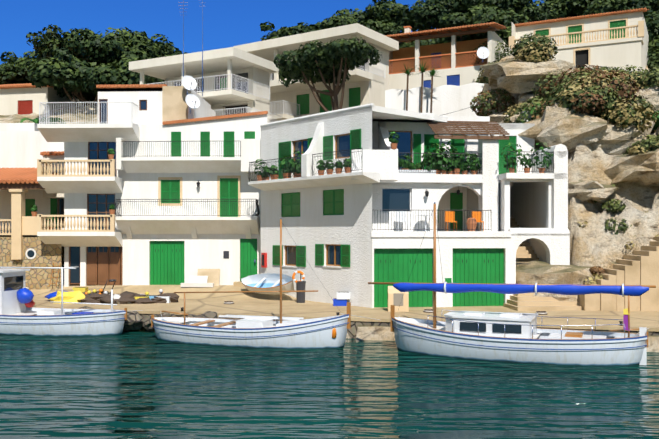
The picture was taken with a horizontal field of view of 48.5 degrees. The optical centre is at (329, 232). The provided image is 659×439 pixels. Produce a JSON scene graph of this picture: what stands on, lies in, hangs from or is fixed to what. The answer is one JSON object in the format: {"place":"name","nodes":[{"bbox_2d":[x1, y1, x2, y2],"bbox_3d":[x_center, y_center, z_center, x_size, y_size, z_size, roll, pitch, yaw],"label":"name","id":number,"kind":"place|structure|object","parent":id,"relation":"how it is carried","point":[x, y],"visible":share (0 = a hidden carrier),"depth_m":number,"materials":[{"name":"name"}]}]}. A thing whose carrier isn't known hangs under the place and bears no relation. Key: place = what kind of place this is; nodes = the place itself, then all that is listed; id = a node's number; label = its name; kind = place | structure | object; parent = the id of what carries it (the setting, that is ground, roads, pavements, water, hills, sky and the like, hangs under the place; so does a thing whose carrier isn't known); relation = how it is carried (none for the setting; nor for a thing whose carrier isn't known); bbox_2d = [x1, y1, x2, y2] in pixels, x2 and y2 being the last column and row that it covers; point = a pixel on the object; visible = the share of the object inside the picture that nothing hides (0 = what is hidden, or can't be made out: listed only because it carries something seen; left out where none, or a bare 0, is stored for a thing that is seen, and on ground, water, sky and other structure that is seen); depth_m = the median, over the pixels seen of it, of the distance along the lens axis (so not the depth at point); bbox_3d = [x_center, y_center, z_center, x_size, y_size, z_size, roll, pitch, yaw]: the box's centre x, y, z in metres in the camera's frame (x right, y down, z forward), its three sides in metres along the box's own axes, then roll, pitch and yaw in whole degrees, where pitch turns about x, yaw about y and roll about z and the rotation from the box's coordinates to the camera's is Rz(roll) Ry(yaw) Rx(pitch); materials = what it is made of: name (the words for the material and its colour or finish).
{"place":"outdoors","nodes":[
{"label":"outdoors","id":0,"kind":"place"},
{"bbox_2d":[0,0,545,114],"label":"sky","id":1,"kind":"structure","parent":0,"point":[226,23],"materials":[{"name":"blue"}]},
{"bbox_2d":[0,331,658,438],"bbox_3d":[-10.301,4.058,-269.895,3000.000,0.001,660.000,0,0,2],"label":"sea water","id":2,"kind":"structure","parent":0,"point":[136,385],"depth_m":18.30,"materials":[{"name":"teal liquid"}]},
{"bbox_2d":[0,266,142,336],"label":"boat","id":3,"kind":"object","parent":2,"relation":"on","point":[18,317],"visible":0.73,"depth_m":28.74,"materials":[{"name":"paint"}]},
{"bbox_2d":[151,218,378,348],"bbox_3d":[-2.834,2.023,26.930,9.024,5.070,2.898,0,0,15],"label":"boat","id":4,"kind":"object","parent":2,"relation":"on","point":[269,332],"visible":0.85,"depth_m":25.86,"materials":[{"name":"paint"}]},
{"bbox_2d":[368,202,655,366],"bbox_3d":[5.974,1.798,24.666,9.318,5.620,4.381,0,0,18],"label":"boat","id":5,"kind":"object","parent":2,"relation":"on","point":[509,337],"visible":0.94,"depth_m":23.07,"materials":[{"name":"paint"}]},
{"bbox_2d":[0,64,658,351],"bbox_3d":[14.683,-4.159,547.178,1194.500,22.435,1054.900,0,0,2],"label":"terrain","id":6,"kind":"structure","parent":0,"point":[593,242],"depth_m":33.15,"materials":[{"name":"stone"}]},
{"bbox_2d":[0,123,63,289],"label":"house","id":7,"kind":"structure","parent":6,"relation":"on","point":[24,147],"depth_m":39.58,"materials":[{"name":"paint"}]},
{"bbox_2d":[31,205,37,211],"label":"house plants","id":8,"kind":"object","parent":7,"relation":"on","point":[34,208],"visible":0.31,"depth_m":39.14,"materials":[{"name":"green plant"}]},
{"bbox_2d":[0,83,92,114],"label":"house","id":9,"kind":"structure","parent":6,"relation":"on","point":[25,99],"depth_m":61.98,"materials":[{"name":"beige paint"}]},
{"bbox_2d":[37,86,266,286],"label":"house walls","id":10,"kind":"structure","parent":6,"relation":"on","point":[208,240],"depth_m":39.15,"materials":[{"name":"white paint"}]},
{"bbox_2d":[46,148,114,226],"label":"potted plants","id":11,"kind":"object","parent":10,"relation":"on","point":[111,151],"visible":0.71,"depth_m":38.21,"materials":[{"name":"green plant"}]},
{"bbox_2d":[37,0,267,284],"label":"building fixtures","id":12,"kind":"object","parent":10,"relation":"attached to","point":[166,263],"visible":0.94,"depth_m":39.24,"materials":[{"name":"green wood"}]},
{"bbox_2d":[129,47,279,122],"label":"house","id":13,"kind":"structure","parent":6,"relation":"on","point":[236,80],"depth_m":47.60,"materials":[{"name":"beige paint"}]},
{"bbox_2d":[233,23,398,121],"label":"house","id":14,"kind":"structure","parent":6,"relation":"on","point":[366,83],"depth_m":52.25,"materials":[{"name":"beige paint"}]},
{"bbox_2d":[58,5,584,111],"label":"pine trunks","id":15,"kind":"object","parent":6,"relation":"on","point":[334,92],"visible":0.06,"depth_m":45.87,"materials":[{"name":"brown plant"}]},
{"bbox_2d":[0,0,658,103],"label":"trees","id":16,"kind":"object","parent":15,"relation":"on","point":[67,64],"visible":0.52,"depth_m":65.25,"materials":[{"name":"green plant"}]},
{"bbox_2d":[20,32,658,284],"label":"cliff scrub","id":17,"kind":"object","parent":6,"relation":"on","point":[598,91],"depth_m":37.91,"materials":[{"name":"green plant"}]},
{"bbox_2d":[248,103,582,310],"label":"house walls","id":18,"kind":"structure","parent":6,"relation":"on","point":[528,217],"depth_m":33.50,"materials":[{"name":"white paint"}]},
{"bbox_2d":[248,121,553,306],"bbox_3d":[2.951,-1.007,34.052,14.333,8.610,6.822,0,0,2],"label":"house joinery","id":19,"kind":"object","parent":18,"relation":"attached to","point":[479,265],"visible":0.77,"depth_m":33.26,"materials":[{"name":"green wood"}]},
{"bbox_2d":[254,131,552,178],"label":"potted plants","id":20,"kind":"object","parent":18,"relation":"on","point":[446,160],"visible":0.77,"depth_m":33.59,"materials":[{"name":"green plant"}]},
{"bbox_2d":[385,22,510,89],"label":"house","id":21,"kind":"structure","parent":6,"relation":"on","point":[451,62],"depth_m":54.73,"materials":[{"name":"beige paint"}]},
{"bbox_2d":[385,82,531,122],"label":"cliff garden walls","id":22,"kind":"structure","parent":6,"relation":"on","point":[446,99],"depth_m":49.56,"materials":[{"name":"paint"}]},
{"bbox_2d":[477,55,658,300],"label":"rocks","id":23,"kind":"object","parent":6,"relation":"on","point":[566,127],"visible":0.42,"depth_m":33.87,"materials":[{"name":"stone"}]},
{"bbox_2d":[509,7,648,71],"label":"house","id":24,"kind":"structure","parent":6,"relation":"on","point":[615,39],"depth_m":57.85,"materials":[{"name":"beige paint"}]},
{"bbox_2d":[579,237,658,310],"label":"cut rock steps","id":25,"kind":"structure","parent":6,"relation":"on","point":[639,267],"depth_m":30.52,"materials":[{"name":"stone"}]},
{"bbox_2d":[25,281,658,337],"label":"quay pavement","id":26,"kind":"structure","parent":0,"point":[252,303],"depth_m":31.03,"materials":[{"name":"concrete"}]},
{"bbox_2d":[45,279,178,303],"bbox_3d":[-10.375,2.808,34.705,6.711,1.099,2.644,0,0,2],"label":"fishing gear heap","id":27,"kind":"object","parent":26,"relation":"on","point":[82,294],"visible":0.96,"depth_m":33.87,"materials":[{"name":"brown"}]},
{"bbox_2d":[49,263,219,286],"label":"steps","id":28,"kind":"structure","parent":26,"relation":"on","point":[206,277],"depth_m":38.71,"materials":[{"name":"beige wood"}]},
{"bbox_2d":[75,306,218,330],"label":"rocks","id":29,"kind":"object","parent":26,"relation":"on","point":[135,320],"visible":0.25,"depth_m":29.58,"materials":[{"name":"stone"}]},
{"bbox_2d":[241,273,293,294],"bbox_3d":[-3.026,2.525,35.716,3.839,0.985,1.202,0,0,43],"label":"dinghy","id":30,"kind":"object","parent":26,"relation":"on","point":[264,282],"visible":0.9,"depth_m":36.04,"materials":[{"name":"white paint"}]},
{"bbox_2d":[292,271,305,302],"bbox_3d":[-1.413,2.532,34.078,0.640,1.492,0.480,0,0,2],"label":"bin with lifebuoy","id":31,"kind":"object","parent":26,"relation":"on","point":[300,286],"visible":1,"depth_m":33.91,"materials":[{"name":"grey plastic"}]},
{"bbox_2d":[388,286,408,311],"bbox_3d":[2.845,2.760,30.427,0.840,1.035,0.610,0,0,2],"label":"utility cabinet","id":32,"kind":"object","parent":26,"relation":"on","point":[395,296],"visible":0.71,"depth_m":30.13,"materials":[{"name":"beige stone"}]},
{"bbox_2d":[181,292,622,325],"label":"quay oddments","id":33,"kind":"object","parent":26,"relation":"on","point":[341,299],"visible":0.81,"depth_m":32.46,"materials":[{"name":"white"}]}
]}

